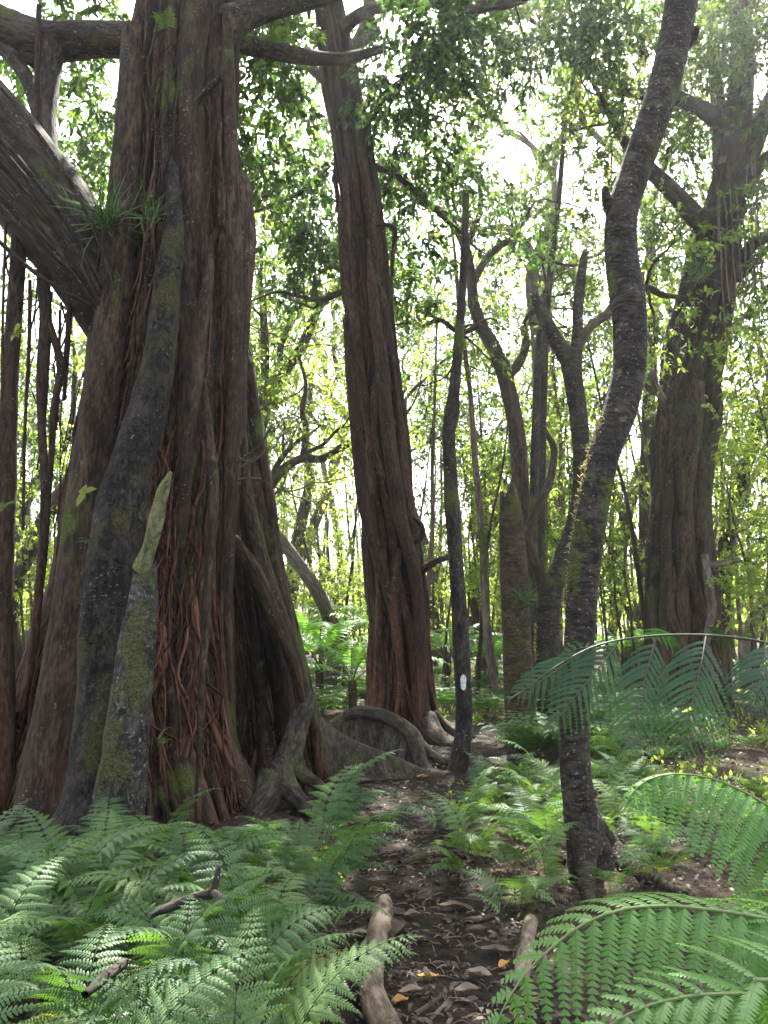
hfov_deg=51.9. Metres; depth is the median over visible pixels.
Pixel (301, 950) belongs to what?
lacy fern
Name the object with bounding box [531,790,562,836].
lacy fern
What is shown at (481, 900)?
surface root
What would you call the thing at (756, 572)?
sapling
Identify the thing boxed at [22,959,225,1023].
lacy fern
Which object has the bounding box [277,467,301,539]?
sapling
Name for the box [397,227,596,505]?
twisted tree
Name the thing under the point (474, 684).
fern
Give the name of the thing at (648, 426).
sapling
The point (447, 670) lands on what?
tree fern
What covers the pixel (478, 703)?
fern
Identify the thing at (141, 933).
lacy fern
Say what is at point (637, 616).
twisted tree
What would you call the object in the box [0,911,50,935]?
lacy fern
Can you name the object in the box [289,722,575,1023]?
path
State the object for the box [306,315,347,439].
sapling
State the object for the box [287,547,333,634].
sapling
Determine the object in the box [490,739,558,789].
lacy fern
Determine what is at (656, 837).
fern
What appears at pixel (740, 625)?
sapling
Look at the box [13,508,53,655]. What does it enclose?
sapling
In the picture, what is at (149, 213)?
epiphyte grass
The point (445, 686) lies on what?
fern
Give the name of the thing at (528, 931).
log
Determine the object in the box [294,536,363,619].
sapling
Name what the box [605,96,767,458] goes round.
twisted tree
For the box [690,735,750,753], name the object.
fern
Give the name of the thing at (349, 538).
sapling
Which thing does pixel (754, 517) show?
sapling
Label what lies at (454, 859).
lacy fern
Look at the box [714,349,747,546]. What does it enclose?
sapling
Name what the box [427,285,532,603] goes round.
sapling
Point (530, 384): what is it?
twisted tree
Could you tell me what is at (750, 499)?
sapling
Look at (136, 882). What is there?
lacy fern
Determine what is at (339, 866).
lacy fern
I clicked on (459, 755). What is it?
dead pole
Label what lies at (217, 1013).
lacy fern
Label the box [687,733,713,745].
fern
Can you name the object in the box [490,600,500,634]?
sapling
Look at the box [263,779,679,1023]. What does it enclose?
twig litter
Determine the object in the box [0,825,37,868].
lacy fern
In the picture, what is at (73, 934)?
lacy fern
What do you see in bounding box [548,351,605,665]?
sapling
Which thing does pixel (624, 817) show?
lacy fern
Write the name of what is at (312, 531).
sapling
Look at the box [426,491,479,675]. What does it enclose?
sapling
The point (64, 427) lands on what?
sapling
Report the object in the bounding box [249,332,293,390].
sapling
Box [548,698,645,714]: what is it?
fern
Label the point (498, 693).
fern
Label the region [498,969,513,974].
twig
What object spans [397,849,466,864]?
surface root
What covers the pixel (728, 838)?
fern
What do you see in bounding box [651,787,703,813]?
fern
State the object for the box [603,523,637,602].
sapling
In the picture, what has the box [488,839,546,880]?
lacy fern
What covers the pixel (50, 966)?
lacy fern
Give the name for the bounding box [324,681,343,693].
fern
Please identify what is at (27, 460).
sapling
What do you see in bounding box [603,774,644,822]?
lacy fern
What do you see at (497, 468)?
sapling
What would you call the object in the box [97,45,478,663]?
twisted tree
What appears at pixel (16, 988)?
lacy fern
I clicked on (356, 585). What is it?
sapling
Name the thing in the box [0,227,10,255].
twisted tree
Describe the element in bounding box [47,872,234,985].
lacy fern
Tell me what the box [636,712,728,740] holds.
fern
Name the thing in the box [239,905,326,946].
lacy fern
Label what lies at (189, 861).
lacy fern
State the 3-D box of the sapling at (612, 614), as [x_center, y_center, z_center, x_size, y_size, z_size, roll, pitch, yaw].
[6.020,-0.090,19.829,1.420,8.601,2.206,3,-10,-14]
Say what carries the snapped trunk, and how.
on the ground at (712, 891)
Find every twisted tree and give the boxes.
[0,113,279,541]
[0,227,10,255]
[0,300,34,647]
[1,34,405,676]
[21,190,433,396]
[26,153,338,369]
[27,319,344,693]
[27,397,79,474]
[51,331,312,462]
[59,114,340,387]
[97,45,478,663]
[250,186,524,418]
[250,301,354,523]
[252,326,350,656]
[262,133,603,670]
[319,292,567,659]
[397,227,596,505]
[407,261,609,548]
[407,267,672,677]
[409,318,641,656]
[451,198,767,570]
[509,77,767,687]
[550,2,767,622]
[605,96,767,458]
[635,398,765,666]
[733,208,767,383]
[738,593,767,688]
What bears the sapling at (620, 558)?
on the ground at (712, 891)
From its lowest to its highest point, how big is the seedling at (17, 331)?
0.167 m
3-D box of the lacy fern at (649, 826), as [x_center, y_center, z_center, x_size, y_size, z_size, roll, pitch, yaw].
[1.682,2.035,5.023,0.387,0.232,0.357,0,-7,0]
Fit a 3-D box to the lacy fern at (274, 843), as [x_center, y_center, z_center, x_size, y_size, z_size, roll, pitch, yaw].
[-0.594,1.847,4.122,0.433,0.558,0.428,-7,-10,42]
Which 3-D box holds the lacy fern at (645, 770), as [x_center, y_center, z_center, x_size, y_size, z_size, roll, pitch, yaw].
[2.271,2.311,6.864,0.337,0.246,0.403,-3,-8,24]
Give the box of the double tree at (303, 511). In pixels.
[286,342,347,608]
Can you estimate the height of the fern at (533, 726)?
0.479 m
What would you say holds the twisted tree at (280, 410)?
on the ground at (712, 891)
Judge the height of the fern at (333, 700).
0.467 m
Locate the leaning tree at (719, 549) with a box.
[716,298,767,677]
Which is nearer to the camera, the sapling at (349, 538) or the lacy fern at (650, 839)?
the lacy fern at (650, 839)
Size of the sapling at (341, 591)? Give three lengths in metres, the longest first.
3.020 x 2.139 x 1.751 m
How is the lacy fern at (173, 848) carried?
on the ground at (712, 891)
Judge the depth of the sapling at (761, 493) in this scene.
21.91 m
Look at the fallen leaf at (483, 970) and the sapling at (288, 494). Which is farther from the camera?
the sapling at (288, 494)
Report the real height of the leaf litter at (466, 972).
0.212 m
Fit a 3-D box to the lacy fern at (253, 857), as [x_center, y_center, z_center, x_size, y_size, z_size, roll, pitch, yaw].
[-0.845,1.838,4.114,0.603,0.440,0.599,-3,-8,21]
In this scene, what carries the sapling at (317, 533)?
on the ground at (712, 891)
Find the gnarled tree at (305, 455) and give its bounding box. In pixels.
[250,182,450,487]
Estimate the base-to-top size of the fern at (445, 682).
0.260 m
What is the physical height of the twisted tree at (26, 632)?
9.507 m
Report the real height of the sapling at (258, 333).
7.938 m
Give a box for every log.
[358,894,401,1023]
[513,914,537,985]
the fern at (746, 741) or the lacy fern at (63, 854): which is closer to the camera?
the lacy fern at (63, 854)
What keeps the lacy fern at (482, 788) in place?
on the ground at (712, 891)
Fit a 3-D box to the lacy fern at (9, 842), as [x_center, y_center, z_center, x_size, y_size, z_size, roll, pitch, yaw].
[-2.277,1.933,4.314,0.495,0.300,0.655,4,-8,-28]
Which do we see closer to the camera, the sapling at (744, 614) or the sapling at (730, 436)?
the sapling at (744, 614)
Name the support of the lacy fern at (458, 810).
on the ground at (712, 891)
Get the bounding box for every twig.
[413,994,443,1014]
[429,991,455,1019]
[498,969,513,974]
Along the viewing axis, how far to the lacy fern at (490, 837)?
4.88 m
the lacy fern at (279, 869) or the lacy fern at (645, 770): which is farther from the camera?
the lacy fern at (645, 770)
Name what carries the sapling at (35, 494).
on the ground at (712, 891)
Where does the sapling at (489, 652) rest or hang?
on the ground at (712, 891)
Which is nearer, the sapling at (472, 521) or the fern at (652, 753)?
the fern at (652, 753)
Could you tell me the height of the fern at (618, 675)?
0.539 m
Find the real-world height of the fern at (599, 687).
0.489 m
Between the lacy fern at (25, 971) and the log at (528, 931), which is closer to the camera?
the lacy fern at (25, 971)
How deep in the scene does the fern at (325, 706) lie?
10.39 m
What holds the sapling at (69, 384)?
on the ground at (712, 891)
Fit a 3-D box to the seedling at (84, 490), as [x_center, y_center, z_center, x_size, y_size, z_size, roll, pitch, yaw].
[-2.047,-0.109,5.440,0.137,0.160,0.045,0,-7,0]
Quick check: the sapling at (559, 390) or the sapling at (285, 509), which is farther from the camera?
the sapling at (285, 509)
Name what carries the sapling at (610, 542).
on the ground at (712, 891)
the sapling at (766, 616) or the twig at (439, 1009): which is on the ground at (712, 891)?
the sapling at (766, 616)
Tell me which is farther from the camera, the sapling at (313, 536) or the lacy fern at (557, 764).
the sapling at (313, 536)
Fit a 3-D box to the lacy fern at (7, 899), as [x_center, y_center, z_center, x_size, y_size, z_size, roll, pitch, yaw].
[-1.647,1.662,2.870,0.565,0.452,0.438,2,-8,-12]
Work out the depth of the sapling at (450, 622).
24.78 m
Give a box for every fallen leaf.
[350,928,366,932]
[391,918,408,935]
[391,994,407,1001]
[398,984,423,991]
[404,909,420,916]
[416,971,438,976]
[437,900,467,906]
[454,982,479,990]
[465,966,491,975]
[478,944,511,951]
[498,959,508,966]
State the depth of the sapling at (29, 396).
20.02 m
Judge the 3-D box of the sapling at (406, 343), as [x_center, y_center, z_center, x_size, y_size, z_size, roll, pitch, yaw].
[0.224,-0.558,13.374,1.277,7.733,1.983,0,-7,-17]
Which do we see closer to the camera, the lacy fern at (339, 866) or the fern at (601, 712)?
the lacy fern at (339, 866)
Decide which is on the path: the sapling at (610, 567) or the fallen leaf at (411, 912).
the fallen leaf at (411, 912)
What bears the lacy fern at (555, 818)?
on the ground at (712, 891)
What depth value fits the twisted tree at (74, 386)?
16.39 m
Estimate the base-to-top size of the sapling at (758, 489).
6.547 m
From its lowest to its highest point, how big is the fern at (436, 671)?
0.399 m
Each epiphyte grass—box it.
[43,155,156,266]
[113,178,186,248]
[501,579,540,621]
[668,243,726,289]
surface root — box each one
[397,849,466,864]
[402,928,440,934]
[414,828,466,834]
[432,841,475,848]
[452,896,505,904]
[457,912,501,923]
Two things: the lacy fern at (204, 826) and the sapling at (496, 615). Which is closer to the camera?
the lacy fern at (204, 826)
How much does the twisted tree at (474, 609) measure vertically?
10.818 m
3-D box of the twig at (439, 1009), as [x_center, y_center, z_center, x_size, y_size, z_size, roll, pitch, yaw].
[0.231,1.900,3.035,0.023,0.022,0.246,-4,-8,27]
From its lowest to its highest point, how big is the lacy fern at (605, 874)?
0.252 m
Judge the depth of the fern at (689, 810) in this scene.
5.73 m
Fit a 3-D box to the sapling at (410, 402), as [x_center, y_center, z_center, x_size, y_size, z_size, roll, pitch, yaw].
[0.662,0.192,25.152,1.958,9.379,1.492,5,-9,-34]
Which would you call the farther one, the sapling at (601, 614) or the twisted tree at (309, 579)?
the sapling at (601, 614)
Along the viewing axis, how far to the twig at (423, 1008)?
3.01 m
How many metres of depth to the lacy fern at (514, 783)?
6.07 m
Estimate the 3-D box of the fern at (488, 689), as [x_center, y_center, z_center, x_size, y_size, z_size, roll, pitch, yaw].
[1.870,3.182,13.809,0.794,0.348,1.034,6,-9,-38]
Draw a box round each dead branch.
[81,957,129,998]
[149,864,227,917]
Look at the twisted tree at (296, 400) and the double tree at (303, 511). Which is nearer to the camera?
the twisted tree at (296, 400)
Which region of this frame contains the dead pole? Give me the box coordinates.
[442,190,472,770]
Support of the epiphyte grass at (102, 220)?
attached to the strangler fig at (164, 606)
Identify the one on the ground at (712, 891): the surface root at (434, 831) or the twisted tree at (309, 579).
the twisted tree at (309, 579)
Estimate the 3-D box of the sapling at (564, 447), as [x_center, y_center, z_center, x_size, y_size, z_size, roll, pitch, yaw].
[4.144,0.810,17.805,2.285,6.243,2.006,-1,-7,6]
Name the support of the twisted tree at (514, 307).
on the ground at (712, 891)
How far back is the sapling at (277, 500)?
25.72 m
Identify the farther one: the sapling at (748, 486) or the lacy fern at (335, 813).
the sapling at (748, 486)
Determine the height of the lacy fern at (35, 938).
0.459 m
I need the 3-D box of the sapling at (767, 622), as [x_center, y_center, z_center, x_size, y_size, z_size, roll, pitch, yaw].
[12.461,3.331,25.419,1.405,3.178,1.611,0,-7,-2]
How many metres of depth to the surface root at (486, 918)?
3.85 m
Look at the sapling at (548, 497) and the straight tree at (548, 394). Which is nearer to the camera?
the sapling at (548, 497)
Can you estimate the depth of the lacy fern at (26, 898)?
2.91 m
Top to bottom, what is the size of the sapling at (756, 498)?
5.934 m
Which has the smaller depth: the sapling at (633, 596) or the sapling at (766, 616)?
the sapling at (633, 596)
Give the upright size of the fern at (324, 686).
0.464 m
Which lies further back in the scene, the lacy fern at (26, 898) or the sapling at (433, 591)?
the sapling at (433, 591)
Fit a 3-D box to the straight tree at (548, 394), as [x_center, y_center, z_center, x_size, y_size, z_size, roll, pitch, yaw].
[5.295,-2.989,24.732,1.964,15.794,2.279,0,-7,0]
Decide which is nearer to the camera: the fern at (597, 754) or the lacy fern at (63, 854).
the lacy fern at (63, 854)
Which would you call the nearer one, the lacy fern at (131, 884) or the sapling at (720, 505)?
the lacy fern at (131, 884)
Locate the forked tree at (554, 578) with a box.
[524,144,767,722]
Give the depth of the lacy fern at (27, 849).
4.31 m
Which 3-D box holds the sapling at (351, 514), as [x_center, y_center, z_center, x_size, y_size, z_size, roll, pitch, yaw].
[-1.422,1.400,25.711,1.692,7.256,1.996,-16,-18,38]
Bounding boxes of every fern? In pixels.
[0,500,25,510]
[0,799,82,912]
[0,806,118,883]
[0,821,173,952]
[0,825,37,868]
[0,827,13,945]
[0,832,175,966]
[0,835,93,955]
[0,840,38,856]
[0,840,56,1004]
[0,857,68,997]
[0,896,20,908]
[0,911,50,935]
[0,921,107,1023]
[0,938,114,1023]
[0,978,39,998]
[1,835,104,959]
[1,837,17,858]
[2,840,68,870]
[4,890,153,982]
[4,913,55,951]
[6,923,199,1023]
[10,962,107,1022]
[11,826,143,911]
[19,833,138,870]
[22,836,80,870]
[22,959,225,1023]
[25,862,162,995]
[37,852,79,906]
[40,822,133,867]
[40,852,208,967]
[40,871,288,1023]
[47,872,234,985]
[53,841,153,892]
[59,866,221,955]
[66,797,163,865]
[77,809,194,901]
[84,976,220,1023]
[89,861,186,903]
[90,892,251,1010]
[93,840,233,917]
[102,926,255,1023]
[116,788,218,865]
[116,947,267,1023]
[122,856,202,891]
[124,824,204,902]
[127,841,253,921]
[127,877,334,972]
[140,938,415,1023]
[141,827,290,888]
[149,6,176,32]
[156,727,170,748]
[166,865,294,980]
[175,823,272,857]
[176,826,284,883]
[180,838,213,881]
[185,822,349,1023]
[186,907,425,1023]
[188,872,337,993]
[209,932,359,1023]
[211,819,296,886]
[219,866,309,921]
[237,816,318,906]
[238,848,347,929]
[238,904,367,1023]
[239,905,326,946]
[258,814,365,909]
[267,819,333,873]
[293,811,411,950]
[295,604,368,696]
[295,605,366,637]
[299,749,410,885]
[300,631,453,708]
[301,619,368,713]
[309,663,325,673]
[309,672,345,687]
[312,666,363,682]
[312,683,336,694]
[312,685,362,716]
[313,687,360,713]
[318,704,338,713]
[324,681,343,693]
[327,671,365,700]
[328,671,365,703]
[339,699,364,710]
[390,802,494,852]
[413,784,500,838]
[423,791,532,883]
[430,623,501,686]
[430,628,502,684]
[432,656,472,670]
[433,663,451,677]
[434,674,487,688]
[435,680,450,687]
[435,681,495,714]
[436,680,475,694]
[450,689,503,717]
[453,669,503,685]
[455,765,499,826]
[462,867,564,926]
[465,782,512,813]
[466,752,504,788]
[468,811,503,854]
[472,694,503,713]
[472,710,598,758]
[473,682,503,694]
[473,754,498,783]
[474,797,570,870]
[481,690,503,697]
[485,773,767,1023]
[487,752,533,791]
[487,803,563,853]
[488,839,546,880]
[489,757,559,798]
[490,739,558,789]
[491,767,560,818]
[494,716,621,762]
[497,710,637,745]
[498,822,575,906]
[503,712,651,754]
[505,626,767,765]
[505,786,562,842]
[507,711,634,745]
[524,758,607,814]
[529,775,562,817]
[530,759,559,774]
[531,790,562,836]
[533,693,633,725]
[535,860,576,901]
[536,710,629,719]
[541,766,611,784]
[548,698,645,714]
[554,812,636,834]
[558,757,645,842]
[558,760,610,773]
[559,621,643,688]
[585,862,646,901]
[590,687,655,708]
[590,719,663,752]
[590,734,672,763]
[591,675,639,694]
[591,758,634,790]
[592,677,618,689]
[592,687,660,710]
[593,752,636,791]
[595,701,720,745]
[596,786,641,831]
[597,661,632,686]
[599,748,641,783]
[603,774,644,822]
[609,792,673,817]
[612,775,686,801]
[613,771,669,785]
[613,810,668,843]
[614,823,708,892]
[615,824,685,850]
[617,741,658,758]
[618,783,667,854]
[620,810,672,861]
[627,761,664,788]
[635,768,671,778]
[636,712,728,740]
[638,743,684,762]
[639,700,688,714]
[639,739,678,752]
[641,836,685,855]
[644,789,701,820]
[647,735,685,746]
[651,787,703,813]
[679,830,731,856]
[686,701,730,718]
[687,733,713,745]
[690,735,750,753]
[692,781,744,801]
[711,831,762,846]
[724,731,767,749]
[724,769,767,799]
[732,692,757,701]
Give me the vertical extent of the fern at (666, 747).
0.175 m
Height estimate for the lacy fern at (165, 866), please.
0.498 m
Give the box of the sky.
[0,0,767,623]
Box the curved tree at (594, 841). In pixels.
[550,0,699,910]
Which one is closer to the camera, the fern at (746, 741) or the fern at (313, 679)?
the fern at (746, 741)
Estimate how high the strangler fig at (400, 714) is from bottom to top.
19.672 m
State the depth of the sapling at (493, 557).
25.45 m
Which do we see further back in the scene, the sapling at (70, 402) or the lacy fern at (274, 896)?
the sapling at (70, 402)
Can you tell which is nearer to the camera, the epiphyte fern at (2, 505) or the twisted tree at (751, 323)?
the epiphyte fern at (2, 505)
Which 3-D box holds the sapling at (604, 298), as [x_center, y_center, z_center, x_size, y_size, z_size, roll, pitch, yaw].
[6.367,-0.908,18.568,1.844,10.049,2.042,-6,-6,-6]
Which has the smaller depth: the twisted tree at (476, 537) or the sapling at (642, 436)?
the sapling at (642, 436)
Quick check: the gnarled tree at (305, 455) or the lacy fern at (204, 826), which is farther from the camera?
the gnarled tree at (305, 455)
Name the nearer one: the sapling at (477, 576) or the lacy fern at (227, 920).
the lacy fern at (227, 920)
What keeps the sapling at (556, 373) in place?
on the ground at (712, 891)
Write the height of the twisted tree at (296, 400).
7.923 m
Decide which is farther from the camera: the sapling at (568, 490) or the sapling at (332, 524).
the sapling at (332, 524)
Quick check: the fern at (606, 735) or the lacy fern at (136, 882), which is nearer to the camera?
the lacy fern at (136, 882)
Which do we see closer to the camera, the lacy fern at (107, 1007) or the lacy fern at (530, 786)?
the lacy fern at (107, 1007)
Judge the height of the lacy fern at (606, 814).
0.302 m
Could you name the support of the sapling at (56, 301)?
on the ground at (712, 891)
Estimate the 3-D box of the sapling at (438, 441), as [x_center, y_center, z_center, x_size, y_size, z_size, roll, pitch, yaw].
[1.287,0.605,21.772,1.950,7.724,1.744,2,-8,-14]
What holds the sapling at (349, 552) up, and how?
on the ground at (712, 891)
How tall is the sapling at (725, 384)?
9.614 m
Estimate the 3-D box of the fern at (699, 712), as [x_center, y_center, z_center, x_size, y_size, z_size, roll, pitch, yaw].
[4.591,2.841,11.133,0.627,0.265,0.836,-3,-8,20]
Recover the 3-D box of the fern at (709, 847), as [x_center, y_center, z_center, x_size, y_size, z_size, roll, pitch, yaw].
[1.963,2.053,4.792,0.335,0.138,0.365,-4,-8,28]
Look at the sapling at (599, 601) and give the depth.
23.05 m
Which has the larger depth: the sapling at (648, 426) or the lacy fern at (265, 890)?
the sapling at (648, 426)
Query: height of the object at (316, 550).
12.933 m
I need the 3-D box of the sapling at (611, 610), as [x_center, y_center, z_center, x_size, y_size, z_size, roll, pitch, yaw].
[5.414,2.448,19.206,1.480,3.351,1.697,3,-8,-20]
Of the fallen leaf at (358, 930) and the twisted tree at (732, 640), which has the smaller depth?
the fallen leaf at (358, 930)
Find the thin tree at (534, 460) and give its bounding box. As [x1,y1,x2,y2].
[528,328,541,698]
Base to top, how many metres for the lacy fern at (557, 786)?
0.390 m
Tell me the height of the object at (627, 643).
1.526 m
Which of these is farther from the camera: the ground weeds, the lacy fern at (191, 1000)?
the ground weeds
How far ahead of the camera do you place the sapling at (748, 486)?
16.39 m
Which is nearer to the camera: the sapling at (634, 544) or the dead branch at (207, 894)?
the dead branch at (207, 894)
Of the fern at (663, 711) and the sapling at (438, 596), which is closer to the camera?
the fern at (663, 711)
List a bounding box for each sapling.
[0,236,85,626]
[0,258,55,497]
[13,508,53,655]
[14,452,69,630]
[15,343,49,558]
[15,557,46,627]
[16,340,82,630]
[17,404,35,540]
[18,380,51,448]
[19,371,77,534]
[19,379,81,634]
[24,474,57,562]
[62,384,82,410]
[249,239,335,494]
[249,321,292,409]
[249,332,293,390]
[267,430,293,554]
[267,431,323,661]
[267,432,291,480]
[268,425,313,529]
[268,453,298,521]
[273,453,331,654]
[274,476,314,569]
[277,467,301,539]
[279,411,332,655]
[282,515,340,658]
[284,559,315,620]
[286,387,354,603]
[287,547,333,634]
[290,553,357,662]
[294,475,331,657]
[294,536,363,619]
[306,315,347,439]
[311,444,360,656]
[319,495,367,644]
[320,420,355,651]
[325,530,368,633]
[330,415,357,621]
[330,570,365,666]
[333,575,366,656]
[335,553,365,613]
[342,306,429,420]
[389,249,431,415]
[399,347,480,676]
[400,280,472,598]
[402,169,499,699]
[403,372,423,430]
[408,353,478,635]
[409,403,465,519]
[410,400,463,647]
[416,300,512,594]
[416,370,479,683]
[421,442,486,603]
[421,455,511,683]
[423,400,507,624]
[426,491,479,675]
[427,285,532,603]
[429,573,464,671]
[431,585,469,656]
[433,440,499,685]
[434,522,449,621]
[440,423,506,586]
[461,389,532,695]
[463,482,507,631]
[465,542,600,610]
[474,375,569,546]
[478,426,564,582]
[480,526,498,589]
[482,416,546,544]
[488,471,509,584]
[489,529,564,627]
[489,577,501,635]
[490,338,531,659]
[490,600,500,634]
[495,408,549,476]
[507,251,585,613]
[520,356,584,471]
[522,413,571,565]
[526,335,623,537]
[531,389,597,487]
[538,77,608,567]
[544,441,648,594]
[545,414,644,686]
[546,411,611,564]
[547,455,645,688]
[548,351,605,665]
[551,301,647,631]
[563,579,613,621]
[565,483,619,665]
[570,495,636,666]
[587,356,657,533]
[589,341,656,617]
[589,353,638,663]
[590,272,658,414]
[590,431,639,660]
[594,309,660,481]
[596,544,636,638]
[597,565,644,680]
[600,463,649,680]
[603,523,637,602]
[604,454,638,631]
[604,505,637,583]
[615,506,638,602]
[632,393,657,474]
[642,269,679,366]
[701,315,767,533]
[705,543,767,718]
[712,392,767,697]
[712,432,758,536]
[712,434,767,690]
[713,350,767,667]
[713,412,767,590]
[713,414,760,607]
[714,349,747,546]
[718,345,753,534]
[719,299,767,697]
[719,433,767,578]
[720,407,749,519]
[721,535,767,619]
[722,380,760,641]
[723,387,752,639]
[725,425,767,557]
[729,360,767,545]
[730,566,763,677]
[734,585,746,647]
[740,585,766,658]
[742,578,767,660]
[743,460,767,665]
[750,442,767,566]
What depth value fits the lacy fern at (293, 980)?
2.71 m
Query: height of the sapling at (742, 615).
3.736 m
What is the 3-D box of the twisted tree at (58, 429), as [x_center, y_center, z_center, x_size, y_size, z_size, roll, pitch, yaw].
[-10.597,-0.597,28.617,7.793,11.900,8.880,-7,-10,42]
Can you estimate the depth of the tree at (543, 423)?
13.27 m
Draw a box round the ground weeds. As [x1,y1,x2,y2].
[313,668,767,885]
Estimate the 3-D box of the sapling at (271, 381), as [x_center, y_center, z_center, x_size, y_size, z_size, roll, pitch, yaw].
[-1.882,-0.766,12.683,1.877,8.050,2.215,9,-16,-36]
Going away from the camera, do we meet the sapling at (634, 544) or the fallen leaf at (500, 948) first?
the fallen leaf at (500, 948)
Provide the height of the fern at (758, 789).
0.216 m
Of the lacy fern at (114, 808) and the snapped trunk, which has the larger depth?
the snapped trunk
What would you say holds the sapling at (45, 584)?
on the ground at (712, 891)
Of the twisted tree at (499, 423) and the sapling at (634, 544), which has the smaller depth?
the sapling at (634, 544)
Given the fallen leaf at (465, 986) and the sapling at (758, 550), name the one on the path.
the fallen leaf at (465, 986)
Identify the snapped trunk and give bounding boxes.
[499,483,536,750]
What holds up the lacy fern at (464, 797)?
on the ground at (712, 891)
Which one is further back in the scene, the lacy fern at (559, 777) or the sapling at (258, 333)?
the sapling at (258, 333)
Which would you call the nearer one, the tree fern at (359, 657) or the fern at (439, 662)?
the tree fern at (359, 657)
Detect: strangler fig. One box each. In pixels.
[0,0,426,860]
[238,0,663,768]
[478,0,767,712]
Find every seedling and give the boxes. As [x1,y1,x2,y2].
[11,323,27,340]
[76,485,96,506]
[662,732,680,751]
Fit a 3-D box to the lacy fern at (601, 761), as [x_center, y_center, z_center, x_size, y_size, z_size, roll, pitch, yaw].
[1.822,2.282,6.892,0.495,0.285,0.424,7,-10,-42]
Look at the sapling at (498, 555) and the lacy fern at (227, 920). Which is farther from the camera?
the sapling at (498, 555)
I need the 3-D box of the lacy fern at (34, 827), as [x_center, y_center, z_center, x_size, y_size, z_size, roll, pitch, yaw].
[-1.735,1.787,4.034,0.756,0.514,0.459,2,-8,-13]
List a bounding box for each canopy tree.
[275,60,683,571]
[377,11,703,573]
[543,6,758,664]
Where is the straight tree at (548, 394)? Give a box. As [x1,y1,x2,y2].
[517,181,571,629]
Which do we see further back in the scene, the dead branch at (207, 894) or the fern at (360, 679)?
the fern at (360, 679)
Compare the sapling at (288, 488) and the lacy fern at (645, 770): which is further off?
the sapling at (288, 488)
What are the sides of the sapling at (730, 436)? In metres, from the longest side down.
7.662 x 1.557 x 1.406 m
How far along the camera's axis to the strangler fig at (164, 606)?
6.22 m
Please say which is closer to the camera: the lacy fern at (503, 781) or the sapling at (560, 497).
the lacy fern at (503, 781)
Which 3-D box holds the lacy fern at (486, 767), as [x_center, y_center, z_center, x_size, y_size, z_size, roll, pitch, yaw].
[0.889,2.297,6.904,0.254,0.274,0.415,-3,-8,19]
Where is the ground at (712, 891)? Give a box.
[0,623,767,1023]
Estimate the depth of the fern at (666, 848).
4.84 m
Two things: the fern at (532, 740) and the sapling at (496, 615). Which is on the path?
the fern at (532, 740)
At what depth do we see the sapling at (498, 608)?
22.24 m
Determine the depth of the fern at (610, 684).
14.46 m
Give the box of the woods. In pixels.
[15,429,767,655]
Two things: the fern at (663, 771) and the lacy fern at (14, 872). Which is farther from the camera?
the fern at (663, 771)
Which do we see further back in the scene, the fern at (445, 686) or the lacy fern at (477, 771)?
the fern at (445, 686)
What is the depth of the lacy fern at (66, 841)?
4.51 m
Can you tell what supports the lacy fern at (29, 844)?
on the ground at (712, 891)
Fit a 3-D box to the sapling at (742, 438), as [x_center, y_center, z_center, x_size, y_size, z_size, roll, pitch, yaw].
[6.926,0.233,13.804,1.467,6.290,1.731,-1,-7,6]
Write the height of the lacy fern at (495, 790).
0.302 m
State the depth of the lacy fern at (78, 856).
4.35 m
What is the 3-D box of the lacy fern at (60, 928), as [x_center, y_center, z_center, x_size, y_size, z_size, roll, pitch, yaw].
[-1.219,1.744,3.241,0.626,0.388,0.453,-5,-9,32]
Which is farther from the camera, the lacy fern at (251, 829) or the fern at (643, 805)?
the fern at (643, 805)
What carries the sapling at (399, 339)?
on the ground at (712, 891)
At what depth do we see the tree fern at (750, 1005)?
1.76 m
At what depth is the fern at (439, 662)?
19.13 m
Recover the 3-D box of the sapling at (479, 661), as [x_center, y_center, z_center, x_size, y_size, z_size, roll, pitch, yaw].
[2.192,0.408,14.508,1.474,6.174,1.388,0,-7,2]
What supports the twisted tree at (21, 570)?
on the ground at (712, 891)
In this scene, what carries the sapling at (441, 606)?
on the ground at (712, 891)
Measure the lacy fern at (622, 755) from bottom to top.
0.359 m
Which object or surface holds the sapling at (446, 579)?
on the ground at (712, 891)
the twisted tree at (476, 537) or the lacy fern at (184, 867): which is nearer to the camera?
the lacy fern at (184, 867)
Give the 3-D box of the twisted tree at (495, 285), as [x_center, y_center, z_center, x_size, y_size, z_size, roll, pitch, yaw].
[0.694,-2.383,18.950,7.538,12.933,7.482,5,-9,-36]
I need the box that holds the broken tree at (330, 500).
[318,439,348,643]
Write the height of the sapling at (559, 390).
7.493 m
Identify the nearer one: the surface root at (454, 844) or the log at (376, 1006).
the log at (376, 1006)
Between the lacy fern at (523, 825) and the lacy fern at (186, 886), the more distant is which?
the lacy fern at (523, 825)
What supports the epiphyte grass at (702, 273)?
attached to the strangler fig at (681, 563)
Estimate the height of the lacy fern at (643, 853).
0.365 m
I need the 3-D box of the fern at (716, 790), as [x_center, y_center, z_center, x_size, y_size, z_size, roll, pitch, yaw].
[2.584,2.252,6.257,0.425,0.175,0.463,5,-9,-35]
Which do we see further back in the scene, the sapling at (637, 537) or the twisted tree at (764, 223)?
the sapling at (637, 537)
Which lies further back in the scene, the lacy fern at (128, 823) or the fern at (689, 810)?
the fern at (689, 810)
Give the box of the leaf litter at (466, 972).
[0,686,767,1023]
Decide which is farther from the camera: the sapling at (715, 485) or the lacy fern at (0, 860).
the sapling at (715, 485)
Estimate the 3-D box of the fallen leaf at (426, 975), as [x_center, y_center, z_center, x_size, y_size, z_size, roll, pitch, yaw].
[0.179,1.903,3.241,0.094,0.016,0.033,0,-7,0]

